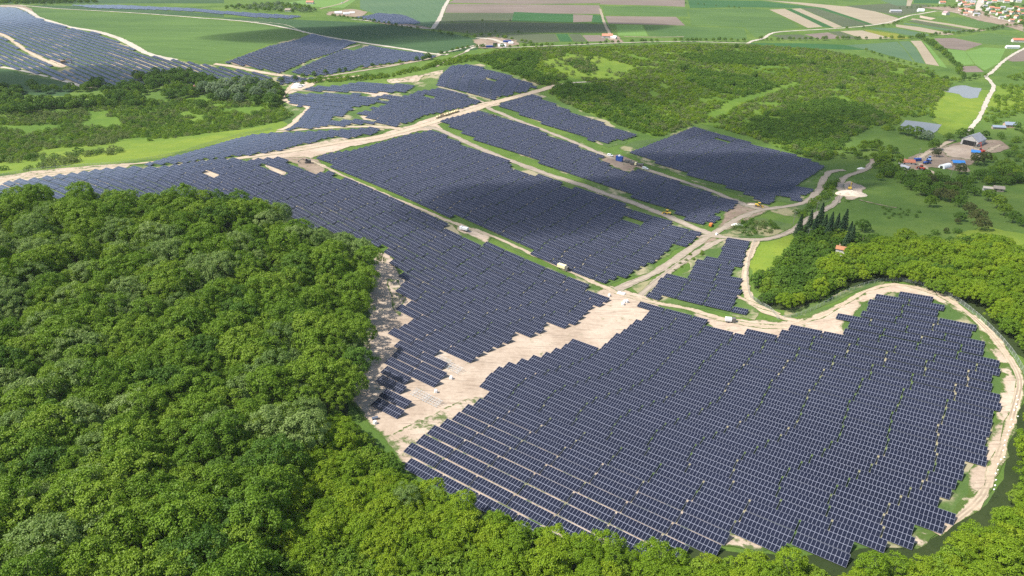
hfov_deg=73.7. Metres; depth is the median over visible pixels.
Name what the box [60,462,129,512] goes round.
broadleaf tree
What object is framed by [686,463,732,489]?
solar table
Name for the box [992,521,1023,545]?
broadleaf tree
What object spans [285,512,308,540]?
broadleaf tree
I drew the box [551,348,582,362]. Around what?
solar table
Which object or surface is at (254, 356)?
broadleaf tree
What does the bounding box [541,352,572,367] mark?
solar table
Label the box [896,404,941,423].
solar table
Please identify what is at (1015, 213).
field tree
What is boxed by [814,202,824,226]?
spruce tree
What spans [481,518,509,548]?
broadleaf tree
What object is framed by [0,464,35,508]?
broadleaf tree
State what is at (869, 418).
solar table
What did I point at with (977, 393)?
solar table
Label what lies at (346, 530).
broadleaf tree
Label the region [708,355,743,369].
solar table
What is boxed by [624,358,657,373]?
solar table
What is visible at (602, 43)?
lane
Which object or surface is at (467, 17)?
field
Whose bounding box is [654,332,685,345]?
solar table
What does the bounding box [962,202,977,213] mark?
field tree
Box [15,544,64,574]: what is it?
broadleaf tree
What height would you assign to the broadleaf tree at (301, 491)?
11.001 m
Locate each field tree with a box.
[0,82,9,87]
[0,94,10,100]
[0,106,8,113]
[8,87,17,92]
[10,106,18,111]
[13,98,24,103]
[16,101,33,112]
[24,79,38,86]
[24,94,35,99]
[33,103,42,109]
[41,85,50,91]
[47,99,58,105]
[63,96,71,101]
[64,102,74,107]
[66,82,75,87]
[69,99,80,107]
[76,99,85,105]
[82,81,92,87]
[92,79,102,86]
[96,97,105,101]
[121,84,130,89]
[127,99,138,104]
[130,83,139,89]
[133,73,141,79]
[148,99,158,103]
[149,82,158,88]
[152,69,160,75]
[157,78,166,86]
[165,88,175,95]
[165,91,173,96]
[187,90,196,96]
[195,99,207,106]
[204,76,213,81]
[249,94,261,102]
[261,92,278,104]
[275,89,283,96]
[677,63,686,68]
[758,286,769,292]
[758,292,774,303]
[759,277,773,288]
[762,270,775,279]
[766,266,777,275]
[766,288,782,300]
[769,276,787,289]
[771,259,781,266]
[773,255,784,262]
[774,265,792,277]
[781,247,801,258]
[781,257,797,268]
[782,286,799,297]
[784,249,798,257]
[784,278,793,285]
[787,244,800,251]
[787,278,802,288]
[788,269,804,279]
[790,236,803,246]
[790,265,801,275]
[791,285,808,295]
[793,230,805,240]
[793,256,802,262]
[793,269,808,279]
[795,244,807,249]
[797,277,807,285]
[800,248,817,258]
[801,260,811,266]
[801,264,811,270]
[803,236,815,244]
[803,256,814,264]
[805,268,819,277]
[806,274,816,279]
[807,241,817,249]
[807,245,819,253]
[808,228,823,238]
[810,251,824,258]
[816,234,830,242]
[816,243,828,254]
[818,226,825,235]
[818,240,829,247]
[820,247,834,254]
[822,230,835,237]
[828,237,843,246]
[829,243,838,250]
[830,234,843,241]
[834,228,845,236]
[850,236,861,242]
[854,219,871,230]
[855,233,864,241]
[861,234,872,242]
[867,233,882,241]
[876,164,885,168]
[878,168,890,174]
[894,153,903,158]
[894,172,907,182]
[902,177,916,184]
[903,125,913,134]
[903,180,917,188]
[904,171,914,177]
[910,126,926,137]
[913,182,929,193]
[917,175,933,185]
[917,176,930,184]
[922,169,932,173]
[923,185,939,194]
[924,173,938,183]
[924,195,939,206]
[928,138,942,148]
[932,149,941,155]
[932,171,943,179]
[932,174,943,181]
[932,181,945,187]
[942,189,959,201]
[943,133,954,139]
[946,178,955,184]
[947,185,958,191]
[951,181,962,188]
[951,195,967,205]
[953,212,967,219]
[954,163,966,173]
[955,128,967,136]
[955,174,968,181]
[962,183,974,192]
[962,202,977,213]
[966,128,973,134]
[967,175,975,182]
[968,187,982,194]
[970,152,985,164]
[971,169,984,178]
[971,217,992,229]
[980,151,992,160]
[982,189,998,199]
[984,176,993,182]
[988,167,1000,175]
[990,174,1002,182]
[990,195,1007,206]
[996,165,1012,175]
[997,203,1013,214]
[1000,175,1013,184]
[1004,210,1022,221]
[1010,171,1023,182]
[1017,216,1023,225]
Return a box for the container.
[615,155,622,161]
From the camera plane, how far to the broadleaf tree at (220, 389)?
244.23 m
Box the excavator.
[298,159,310,163]
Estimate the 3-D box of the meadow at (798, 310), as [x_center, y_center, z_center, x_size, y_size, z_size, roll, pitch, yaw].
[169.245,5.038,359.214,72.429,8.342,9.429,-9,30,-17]
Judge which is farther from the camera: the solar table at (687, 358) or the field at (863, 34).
the field at (863, 34)
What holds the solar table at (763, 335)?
on the bare soil at (832, 324)
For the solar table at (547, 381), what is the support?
on the grassland at (960, 491)
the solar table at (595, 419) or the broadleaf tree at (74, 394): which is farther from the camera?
the solar table at (595, 419)
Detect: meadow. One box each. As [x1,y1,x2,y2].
[0,97,282,151]
[0,121,286,173]
[474,43,951,153]
[543,55,637,80]
[619,130,685,150]
[632,245,702,292]
[721,218,792,237]
[749,234,794,273]
[771,176,841,217]
[784,279,885,316]
[930,90,990,137]
[957,227,1023,247]
[988,86,1023,109]
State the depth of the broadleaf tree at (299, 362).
257.70 m
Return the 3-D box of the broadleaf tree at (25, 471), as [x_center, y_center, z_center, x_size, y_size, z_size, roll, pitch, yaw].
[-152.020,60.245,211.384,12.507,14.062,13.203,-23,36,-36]
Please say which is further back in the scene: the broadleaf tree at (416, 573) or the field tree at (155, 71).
the field tree at (155, 71)
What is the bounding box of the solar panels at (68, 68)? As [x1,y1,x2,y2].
[0,13,303,87]
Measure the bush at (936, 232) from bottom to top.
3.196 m
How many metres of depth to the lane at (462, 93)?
742.31 m
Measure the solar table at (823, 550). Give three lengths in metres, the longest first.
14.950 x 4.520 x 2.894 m
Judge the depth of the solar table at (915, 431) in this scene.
256.55 m
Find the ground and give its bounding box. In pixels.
[0,0,1023,556]
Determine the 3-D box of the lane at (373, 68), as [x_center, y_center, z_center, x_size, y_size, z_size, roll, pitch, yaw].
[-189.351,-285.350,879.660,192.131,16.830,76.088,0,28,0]
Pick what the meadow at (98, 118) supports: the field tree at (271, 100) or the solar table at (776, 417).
the field tree at (271, 100)
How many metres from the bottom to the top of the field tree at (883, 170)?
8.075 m
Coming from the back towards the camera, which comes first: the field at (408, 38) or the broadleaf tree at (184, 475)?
the field at (408, 38)
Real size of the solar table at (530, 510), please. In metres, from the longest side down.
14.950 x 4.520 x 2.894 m
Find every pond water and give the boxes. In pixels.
[900,120,940,133]
[942,85,981,97]
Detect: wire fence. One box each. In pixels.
[2,128,266,173]
[746,240,777,318]
[778,277,925,319]
[934,286,1022,369]
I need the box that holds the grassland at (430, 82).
[281,64,540,131]
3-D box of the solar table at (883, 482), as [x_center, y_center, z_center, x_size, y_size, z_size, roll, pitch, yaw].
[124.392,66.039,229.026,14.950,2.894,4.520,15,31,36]
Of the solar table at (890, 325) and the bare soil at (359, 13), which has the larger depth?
the bare soil at (359, 13)
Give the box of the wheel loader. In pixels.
[755,202,763,207]
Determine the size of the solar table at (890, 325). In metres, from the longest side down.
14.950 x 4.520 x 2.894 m
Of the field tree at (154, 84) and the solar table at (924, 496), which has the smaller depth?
the solar table at (924, 496)
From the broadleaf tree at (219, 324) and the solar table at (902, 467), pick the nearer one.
the solar table at (902, 467)
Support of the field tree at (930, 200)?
on the ground
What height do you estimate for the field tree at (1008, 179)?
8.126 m
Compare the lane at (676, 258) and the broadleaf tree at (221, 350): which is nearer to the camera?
the broadleaf tree at (221, 350)
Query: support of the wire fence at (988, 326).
on the ground
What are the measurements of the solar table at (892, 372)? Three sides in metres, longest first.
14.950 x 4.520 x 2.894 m
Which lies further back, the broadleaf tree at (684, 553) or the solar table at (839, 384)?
the solar table at (839, 384)
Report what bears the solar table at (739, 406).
on the grassland at (960, 491)
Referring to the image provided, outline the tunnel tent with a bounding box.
[938,163,951,168]
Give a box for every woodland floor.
[0,200,1023,575]
[755,250,1023,357]
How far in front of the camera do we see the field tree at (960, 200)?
481.07 m
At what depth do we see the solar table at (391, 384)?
282.81 m
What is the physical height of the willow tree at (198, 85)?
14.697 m
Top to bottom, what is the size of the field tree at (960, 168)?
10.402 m
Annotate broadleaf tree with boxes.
[0,271,15,291]
[0,345,30,377]
[0,367,26,394]
[0,376,70,412]
[0,384,55,421]
[0,395,46,428]
[0,407,42,443]
[0,422,47,475]
[0,424,28,463]
[0,427,68,475]
[0,461,17,487]
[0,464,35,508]
[0,474,46,525]
[0,494,62,536]
[0,536,39,568]
[1,334,44,373]
[2,462,43,495]
[12,258,53,287]
[15,481,63,518]
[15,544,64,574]
[20,403,83,448]
[21,308,64,337]
[24,398,86,444]
[25,375,72,405]
[31,324,79,359]
[31,470,64,508]
[33,315,81,351]
[35,540,99,575]
[36,363,76,394]
[42,505,93,547]
[45,445,100,474]
[47,358,106,395]
[47,396,105,445]
[47,468,92,505]
[48,308,95,340]
[49,422,99,455]
[50,281,96,308]
[51,326,97,360]
[52,443,96,471]
[57,393,91,421]
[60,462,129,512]
[61,343,108,380]
[65,303,112,330]
[65,331,119,359]
[66,476,130,542]
[72,386,120,415]
[73,426,118,466]
[74,356,129,400]
[76,451,119,474]
[76,488,123,526]
[79,422,118,451]
[82,399,111,423]
[84,255,132,290]
[86,418,165,465]
[86,446,167,503]
[89,496,165,560]
[90,316,133,341]
[97,410,156,451]
[98,323,137,355]
[98,377,130,409]
[99,374,146,412]
[100,386,160,427]
[103,435,163,484]
[104,472,172,523]
[108,352,157,391]
[116,389,167,428]
[117,378,171,415]
[118,494,162,545]
[121,314,164,340]
[127,454,178,487]
[128,295,167,324]
[129,345,166,374]
[129,470,187,503]
[129,477,209,543]
[130,558,164,575]
[132,367,167,410]
[135,493,175,536]
[138,383,181,415]
[139,318,183,344]
[139,353,183,379]
[140,268,186,295]
[145,364,192,400]
[149,335,186,365]
[149,417,201,459]
[159,326,197,350]
[159,492,228,547]
[161,339,197,366]
[161,464,216,500]
[164,365,219,403]
[164,443,207,484]
[166,296,211,334]
[168,304,214,346]
[171,391,229,426]
[174,334,225,370]
[175,421,240,472]
[189,523,222,558]
[193,462,246,510]
[194,409,252,457]
[195,496,259,548]
[196,377,232,409]
[198,454,233,492]
[200,317,240,348]
[201,385,245,427]
[202,406,242,450]
[203,432,240,460]
[208,518,268,571]
[211,541,262,574]
[215,299,263,329]
[215,322,265,358]
[215,439,251,472]
[217,335,252,371]
[219,491,294,546]
[220,474,292,531]
[224,374,259,408]
[225,462,268,497]
[228,340,277,371]
[228,397,270,437]
[229,290,273,321]
[232,350,280,387]
[235,398,260,433]
[237,364,274,396]
[239,273,277,302]
[240,332,288,362]
[241,401,299,441]
[241,432,308,486]
[244,348,297,385]
[244,362,294,409]
[255,442,283,469]
[255,463,303,510]
[257,402,296,436]
[258,286,292,313]
[258,523,291,549]
[260,554,291,575]
[261,321,297,350]
[261,528,287,552]
[262,300,293,333]
[275,549,302,572]
[276,354,328,394]
[276,409,331,455]
[277,526,305,562]
[280,307,311,338]
[280,560,309,575]
[281,478,311,503]
[282,385,319,416]
[284,540,311,560]
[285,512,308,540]
[286,518,312,540]
[288,559,326,575]
[289,325,336,358]
[289,535,321,569]
[290,310,326,343]
[290,487,315,518]
[294,518,332,548]
[296,344,334,367]
[297,507,326,532]
[300,355,347,405]
[303,529,331,559]
[304,459,343,481]
[304,563,331,575]
[305,426,332,453]
[309,314,345,346]
[310,544,339,570]
[313,514,344,548]
[316,323,357,359]
[318,565,346,575]
[320,421,350,445]
[320,428,346,453]
[325,493,353,513]
[329,427,357,453]
[332,484,368,516]
[332,546,361,575]
[333,561,366,575]
[335,450,368,476]
[337,346,380,381]
[337,460,365,484]
[340,515,375,548]
[344,568,369,575]
[347,527,375,551]
[348,510,385,537]
[354,558,384,575]
[356,443,385,461]
[356,448,379,470]
[359,527,389,559]
[369,457,396,475]
[372,492,404,524]
[372,553,404,575]
[374,522,405,553]
[376,527,404,558]
[386,481,409,508]
[388,507,416,531]
[389,550,420,574]
[390,530,418,560]
[405,519,433,551]
[407,569,430,575]
[414,477,446,503]
[415,556,448,575]
[422,507,452,536]
[430,518,458,544]
[438,508,473,532]
[438,550,468,575]
[439,520,475,548]
[448,489,476,520]
[449,509,484,539]
[449,554,466,573]
[456,559,487,575]
[459,541,479,562]
[464,549,492,573]
[478,535,502,557]
[479,538,516,571]
[481,508,509,538]
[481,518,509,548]
[482,567,511,575]
[486,512,517,535]
[492,553,529,575]
[497,531,530,568]
[505,520,531,546]
[511,549,534,574]
[524,526,556,548]
[531,558,549,575]
[534,534,562,557]
[538,523,569,555]
[540,544,574,572]
[550,568,572,575]
[552,531,578,560]
[567,539,604,571]
[569,530,603,559]
[575,559,600,575]
[576,560,605,575]
[593,546,627,571]
[599,560,623,575]
[611,560,633,575]
[631,554,665,575]
[634,536,675,571]
[642,558,674,575]
[661,547,691,574]
[664,566,688,575]
[673,565,700,575]
[678,556,695,572]
[687,557,715,575]
[695,569,717,575]
[704,568,727,575]
[710,562,731,575]
[719,555,742,573]
[729,567,758,575]
[729,567,759,575]
[732,548,771,575]
[747,560,778,575]
[760,562,790,575]
[775,546,808,575]
[805,566,830,575]
[853,549,889,575]
[871,565,891,575]
[883,550,918,575]
[907,563,935,575]
[919,558,952,575]
[930,545,968,570]
[936,567,974,575]
[957,519,990,549]
[960,562,998,575]
[966,559,990,575]
[975,531,1015,559]
[980,537,1023,575]
[988,512,1023,538]
[992,506,1023,533]
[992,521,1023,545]
[996,548,1023,573]
[1003,564,1023,575]
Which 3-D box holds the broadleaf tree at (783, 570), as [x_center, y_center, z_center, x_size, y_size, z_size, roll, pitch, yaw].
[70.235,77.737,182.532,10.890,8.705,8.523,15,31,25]
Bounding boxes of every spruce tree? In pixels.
[792,214,803,235]
[802,210,813,234]
[811,216,817,230]
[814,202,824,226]
[821,214,827,228]
[824,217,833,240]
[828,211,834,226]
[833,213,840,229]
[835,215,845,236]
[841,230,849,250]
[842,221,852,241]
[844,208,848,229]
[848,225,855,242]
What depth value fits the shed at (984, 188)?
524.81 m
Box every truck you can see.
[459,226,468,231]
[557,263,568,270]
[725,316,735,322]
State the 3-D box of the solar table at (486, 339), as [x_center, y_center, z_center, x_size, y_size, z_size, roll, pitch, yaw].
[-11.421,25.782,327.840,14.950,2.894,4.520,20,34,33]
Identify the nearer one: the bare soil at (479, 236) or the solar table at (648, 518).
the solar table at (648, 518)
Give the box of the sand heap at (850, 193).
[835,190,867,196]
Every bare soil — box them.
[0,5,32,10]
[0,163,132,186]
[49,59,69,67]
[202,169,222,177]
[230,60,263,68]
[242,135,358,159]
[265,165,286,174]
[282,157,324,173]
[285,82,314,93]
[327,9,366,16]
[351,252,659,444]
[359,18,429,28]
[360,115,378,120]
[362,92,390,96]
[381,397,766,548]
[386,66,447,82]
[387,278,405,315]
[453,225,490,241]
[472,36,519,48]
[497,502,550,525]
[600,154,638,171]
[607,36,623,42]
[687,283,1023,548]
[696,236,717,243]
[714,202,770,229]
[844,181,865,201]
[907,140,1010,171]
[923,6,1023,31]
[940,144,979,159]
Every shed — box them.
[889,9,901,12]
[982,186,992,190]
[991,125,1005,128]
[1005,45,1019,48]
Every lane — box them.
[0,5,177,60]
[0,33,61,66]
[0,66,47,76]
[0,161,153,180]
[8,5,447,54]
[51,77,79,86]
[213,63,299,76]
[229,85,554,158]
[275,44,358,74]
[276,125,412,131]
[277,75,358,129]
[288,55,440,78]
[293,90,361,92]
[311,160,1023,535]
[354,19,430,28]
[361,60,416,68]
[423,126,721,234]
[431,0,449,28]
[436,41,734,53]
[438,86,483,102]
[477,37,505,42]
[486,107,761,209]
[599,9,610,33]
[612,169,845,291]
[637,239,724,295]
[700,159,874,241]
[732,293,780,313]
[740,240,796,321]
[745,11,935,43]
[861,199,896,207]
[915,139,954,158]
[918,163,934,173]
[966,48,1023,132]
[974,0,983,9]
[978,144,1001,156]
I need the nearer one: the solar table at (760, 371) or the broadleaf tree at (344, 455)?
the broadleaf tree at (344, 455)
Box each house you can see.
[602,33,612,37]
[835,244,846,256]
[898,158,915,164]
[942,11,949,14]
[993,185,1004,191]
[1003,121,1015,127]
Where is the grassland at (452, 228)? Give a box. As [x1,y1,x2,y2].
[42,158,599,342]
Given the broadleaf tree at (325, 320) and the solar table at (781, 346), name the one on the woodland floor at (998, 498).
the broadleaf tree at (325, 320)
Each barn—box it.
[960,132,986,146]
[1011,38,1023,41]
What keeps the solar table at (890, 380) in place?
on the grassland at (960, 491)
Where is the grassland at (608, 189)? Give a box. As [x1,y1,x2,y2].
[456,109,742,226]
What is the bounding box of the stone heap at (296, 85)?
[291,83,303,88]
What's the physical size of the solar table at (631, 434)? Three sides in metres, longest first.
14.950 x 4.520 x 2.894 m
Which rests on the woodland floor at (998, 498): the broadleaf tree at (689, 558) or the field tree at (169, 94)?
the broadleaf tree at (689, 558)
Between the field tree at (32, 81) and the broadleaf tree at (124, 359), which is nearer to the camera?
the broadleaf tree at (124, 359)
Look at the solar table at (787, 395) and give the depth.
284.26 m
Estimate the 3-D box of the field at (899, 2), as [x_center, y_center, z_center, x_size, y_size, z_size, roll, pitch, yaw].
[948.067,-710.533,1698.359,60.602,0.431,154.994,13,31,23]
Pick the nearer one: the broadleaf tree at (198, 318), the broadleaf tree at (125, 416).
the broadleaf tree at (125, 416)
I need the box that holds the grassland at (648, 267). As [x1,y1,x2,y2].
[329,130,701,284]
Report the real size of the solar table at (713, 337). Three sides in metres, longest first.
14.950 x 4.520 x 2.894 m
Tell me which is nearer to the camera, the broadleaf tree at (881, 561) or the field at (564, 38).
the broadleaf tree at (881, 561)
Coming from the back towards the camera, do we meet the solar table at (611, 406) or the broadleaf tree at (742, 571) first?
the solar table at (611, 406)
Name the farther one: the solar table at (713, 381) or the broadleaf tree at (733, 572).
the solar table at (713, 381)
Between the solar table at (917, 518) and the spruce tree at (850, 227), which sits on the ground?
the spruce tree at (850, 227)
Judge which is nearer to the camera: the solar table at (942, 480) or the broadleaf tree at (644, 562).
the broadleaf tree at (644, 562)
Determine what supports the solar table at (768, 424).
on the grassland at (960, 491)
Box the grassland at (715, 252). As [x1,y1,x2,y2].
[646,236,758,319]
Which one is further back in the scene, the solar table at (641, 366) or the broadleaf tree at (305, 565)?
the solar table at (641, 366)
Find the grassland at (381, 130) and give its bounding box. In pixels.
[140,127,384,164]
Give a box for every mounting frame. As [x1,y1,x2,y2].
[411,388,429,399]
[423,394,442,406]
[446,362,461,373]
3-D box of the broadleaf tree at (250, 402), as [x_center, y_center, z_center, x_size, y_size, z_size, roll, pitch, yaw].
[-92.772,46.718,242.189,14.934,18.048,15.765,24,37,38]
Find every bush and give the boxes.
[48,162,59,167]
[59,160,69,165]
[68,157,78,163]
[72,147,83,153]
[82,150,93,156]
[115,147,123,152]
[760,132,767,137]
[930,229,940,234]
[952,228,962,233]
[1004,151,1015,156]
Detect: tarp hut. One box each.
[951,160,965,164]
[971,149,980,154]
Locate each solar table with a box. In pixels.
[371,398,404,418]
[375,374,406,393]
[379,389,411,408]
[380,366,411,383]
[384,357,414,374]
[388,328,415,343]
[391,350,420,366]
[394,340,422,357]
[399,324,426,339]
[403,443,441,467]
[404,458,442,480]
[408,319,434,334]
[409,369,440,386]
[411,339,439,355]
[416,362,446,379]
[416,434,453,457]
[418,352,447,369]
[421,335,450,350]
[427,425,464,447]
[430,330,458,345]
[435,459,476,484]
[436,475,478,500]
[439,418,476,440]
[440,326,467,340]
[446,346,475,362]
[447,449,487,474]
[451,412,488,432]
[454,340,483,356]
[458,440,497,464]
[461,404,496,424]
[464,336,492,352]
[470,433,509,456]
[470,476,513,504]
[473,398,508,417]
[473,494,517,520]
[474,332,502,347]
[479,380,512,398]
[481,466,524,493]
[483,328,511,343]
[483,392,517,410]
[483,426,520,448]
[485,372,517,390]
[492,418,529,439]
[492,456,533,482]
[493,366,525,383]
[503,362,535,378]
[504,411,540,432]
[504,448,545,472]
[507,495,553,525]
[508,392,543,411]
[513,385,548,402]
[513,404,549,424]
[514,514,557,544]
[516,358,547,374]
[516,441,556,464]
[518,484,563,513]
[521,378,555,396]
[525,432,564,454]
[528,355,559,370]
[528,473,572,501]
[532,373,564,390]
[536,426,575,447]
[540,405,575,425]
[540,465,583,491]
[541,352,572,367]
[544,370,577,386]
[544,397,580,416]
[545,418,583,439]
[548,515,596,545]
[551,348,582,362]
[551,390,586,408]
[551,456,594,481]
[556,366,589,381]
[558,504,607,532]
[560,447,601,471]
[561,344,591,358]
[561,384,595,402]
[568,339,598,353]
[568,493,614,522]
[569,362,601,378]
[571,440,612,463]
[572,418,611,439]
[574,381,608,398]
[576,410,614,430]
[578,358,610,373]
[579,432,620,454]
[579,483,625,511]
[583,403,620,422]
[586,377,620,393]
[589,354,620,369]
[590,474,636,501]
[592,397,629,415]
[596,348,626,363]
[597,464,642,490]
[599,373,632,389]
[601,343,632,357]
[603,525,653,555]
[605,393,642,411]
[607,338,637,352]
[607,432,648,454]
[608,369,641,384]
[608,456,652,481]
[610,512,661,540]
[611,423,651,444]
[613,333,642,346]
[617,388,653,405]
[617,416,656,436]
[617,447,659,471]
[618,364,651,379]
[621,502,671,533]
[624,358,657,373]
[626,410,665,429]
[630,353,662,367]
[630,384,666,401]
[632,492,681,522]
[636,347,667,361]
[638,481,686,509]
[639,379,674,396]
[639,405,677,424]
[641,342,671,356]
[645,447,689,471]
[648,337,679,350]
[648,438,690,460]
[649,374,684,390]
[649,473,696,500]
[651,400,688,418]
[653,429,695,451]
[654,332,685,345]
[655,368,690,384]
[656,463,702,489]
[659,535,688,558]
[660,362,693,377]
[662,423,703,443]
[664,396,701,414]
[665,357,699,372]
[667,523,721,556]
[670,351,703,365]
[673,390,710,407]
[675,418,716,438]
[677,346,710,359]
[677,512,729,544]
[682,385,719,402]
[683,500,734,531]
[684,341,715,354]
[686,413,726,432]
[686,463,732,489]
[688,335,720,348]
[688,379,724,396]
[688,453,733,477]
[692,372,728,388]
[692,444,736,467]
[692,491,742,520]
[697,331,729,343]
[697,366,732,381]
[699,481,748,509]
[700,408,739,427]
[701,360,736,374]
[701,437,744,459]
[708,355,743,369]
[708,402,747,420]
[713,431,756,452]
[714,349,748,362]
[717,396,756,414]
[719,344,752,356]
[722,390,761,407]
[724,426,767,446]
[726,383,764,399]
[728,339,761,351]
[730,469,778,495]
[730,481,779,508]
[731,376,768,392]
[731,521,786,552]
[732,333,764,345]
[734,369,771,384]
[734,459,781,484]
[737,420,780,441]
[740,511,794,542]
[742,364,777,378]
[742,452,788,475]
[744,329,777,340]
[746,414,787,433]
[746,499,798,529]
[747,358,782,371]
[751,352,786,365]
[754,408,796,427]
[755,446,800,468]
[760,347,795,359]
[760,401,800,419]
[762,394,802,411]
[764,340,798,352]
[766,440,811,462]
[767,387,806,403]
[770,379,808,395]
[776,336,810,348]
[776,373,815,388]
[777,487,828,515]
[778,499,831,529]
[779,329,813,341]
[779,434,823,455]
[779,476,830,503]
[782,367,819,381]
[785,360,823,374]
[786,427,830,447]
[786,467,836,493]
[788,325,822,336]
[792,532,849,567]
[795,355,831,368]
[795,421,839,440]
[797,348,833,361]
[797,520,853,552]
[799,413,842,432]
[799,461,848,485]
[801,405,843,423]
[805,397,846,414]
[807,390,848,406]
[810,343,846,356]
[810,455,858,477]
[813,336,848,348]
[814,383,854,399]
[818,376,858,391]
[822,331,857,343]
[822,369,861,383]
[823,448,870,471]
[827,506,882,536]
[829,494,882,523]
[829,520,886,552]
[830,441,877,463]
[831,363,869,377]
[833,356,871,369]
[835,484,888,512]
[838,434,884,455]
[841,425,887,446]
[843,328,878,340]
[843,417,888,436]
[846,351,884,364]
[846,408,890,427]
[847,322,883,333]
[847,477,899,504]
[848,344,885,357]
[848,400,891,418]
[854,393,896,410]
[857,338,894,351]
[857,470,909,495]
[858,386,900,402]
[860,311,895,321]
[861,378,902,394]
[870,319,906,330]
[870,372,910,388]
[870,464,921,488]
[871,365,911,379]
[877,455,927,479]
[879,335,916,348]
[882,514,914,535]
[882,526,914,549]
[883,329,920,341]
[884,359,924,374]
[885,448,934,470]
[886,352,925,366]
[887,439,936,460]
[887,503,944,533]
[888,429,935,450]
[890,420,937,440]
[891,412,937,430]
[895,317,932,328]
[895,346,933,359]
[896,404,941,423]
[899,495,955,524]
[900,397,944,414]
[901,311,937,322]
[902,305,937,315]
[902,388,946,405]
[906,326,944,338]
[909,487,939,506]
[911,382,954,399]
[912,374,954,390]
[917,343,956,357]
[921,336,960,350]
[921,480,951,498]
[925,369,967,384]
[926,361,967,375]
[927,471,957,488]
[933,324,971,336]
[934,355,975,369]
[934,462,963,479]
[936,443,986,465]
[936,453,964,469]
[937,424,986,445]
[937,434,987,455]
[938,318,976,330]
[942,416,990,436]
[945,334,984,347]
[945,408,992,427]
[947,399,993,418]
[955,384,999,401]
[955,392,1000,410]
[957,352,999,366]
[961,344,983,354]
[967,378,992,390]
[968,370,991,381]
[976,364,1000,375]
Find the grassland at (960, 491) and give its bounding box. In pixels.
[507,292,1013,551]
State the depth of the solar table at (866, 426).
260.65 m
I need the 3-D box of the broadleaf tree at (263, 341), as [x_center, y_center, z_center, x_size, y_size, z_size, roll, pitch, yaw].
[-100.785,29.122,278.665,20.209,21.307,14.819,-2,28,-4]
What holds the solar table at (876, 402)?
on the grassland at (960, 491)
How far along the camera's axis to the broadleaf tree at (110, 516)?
181.36 m
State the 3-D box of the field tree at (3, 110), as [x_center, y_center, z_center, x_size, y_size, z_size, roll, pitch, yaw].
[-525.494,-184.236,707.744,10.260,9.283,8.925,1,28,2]
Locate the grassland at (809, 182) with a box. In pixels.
[622,125,827,202]
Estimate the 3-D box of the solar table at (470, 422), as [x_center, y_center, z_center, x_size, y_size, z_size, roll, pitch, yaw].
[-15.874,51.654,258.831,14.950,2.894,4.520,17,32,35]
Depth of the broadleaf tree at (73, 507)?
186.97 m
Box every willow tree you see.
[196,81,211,92]
[214,88,231,97]
[228,84,247,95]
[232,92,245,100]
[238,75,256,85]
[248,86,262,94]
[255,80,272,88]
[266,88,281,93]
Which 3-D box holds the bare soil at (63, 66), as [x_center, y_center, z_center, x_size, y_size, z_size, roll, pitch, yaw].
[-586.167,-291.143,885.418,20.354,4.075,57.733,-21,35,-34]
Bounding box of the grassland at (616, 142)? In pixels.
[511,93,638,147]
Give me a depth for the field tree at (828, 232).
421.70 m
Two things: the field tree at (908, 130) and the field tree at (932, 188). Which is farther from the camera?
the field tree at (908, 130)
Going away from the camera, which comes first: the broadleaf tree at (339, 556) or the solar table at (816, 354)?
the broadleaf tree at (339, 556)
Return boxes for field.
[0,0,223,3]
[0,68,77,95]
[28,7,303,62]
[30,5,223,17]
[224,18,477,52]
[284,0,354,7]
[360,0,446,26]
[435,22,611,32]
[439,13,513,22]
[445,4,599,13]
[449,0,599,3]
[470,34,558,42]
[512,12,572,21]
[556,34,571,41]
[569,34,585,41]
[573,14,592,21]
[582,35,607,41]
[592,15,606,23]
[600,0,684,6]
[602,6,687,16]
[605,16,684,25]
[616,25,647,35]
[643,25,746,38]
[688,0,812,7]
[689,8,798,37]
[749,43,863,49]
[767,0,841,7]
[771,9,821,27]
[773,34,813,39]
[787,9,832,27]
[793,8,841,27]
[802,7,867,26]
[805,32,839,38]
[815,7,871,24]
[826,6,897,23]
[830,31,858,38]
[841,30,888,38]
[847,42,912,61]
[848,3,930,15]
[865,30,907,38]
[873,28,928,35]
[882,0,906,5]
[896,24,952,34]
[899,41,924,63]
[904,23,965,32]
[909,20,979,31]
[911,18,983,30]
[911,41,938,65]
[914,0,946,3]
[919,15,935,19]
[923,42,946,67]
[934,38,980,49]
[938,17,1014,29]
[948,49,973,64]
[956,33,1021,44]
[960,66,982,71]
[966,47,1004,69]
[1007,50,1023,61]
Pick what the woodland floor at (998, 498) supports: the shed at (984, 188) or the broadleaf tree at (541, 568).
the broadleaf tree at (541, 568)
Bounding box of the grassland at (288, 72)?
[229,35,424,74]
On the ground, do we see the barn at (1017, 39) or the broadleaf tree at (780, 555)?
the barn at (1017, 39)

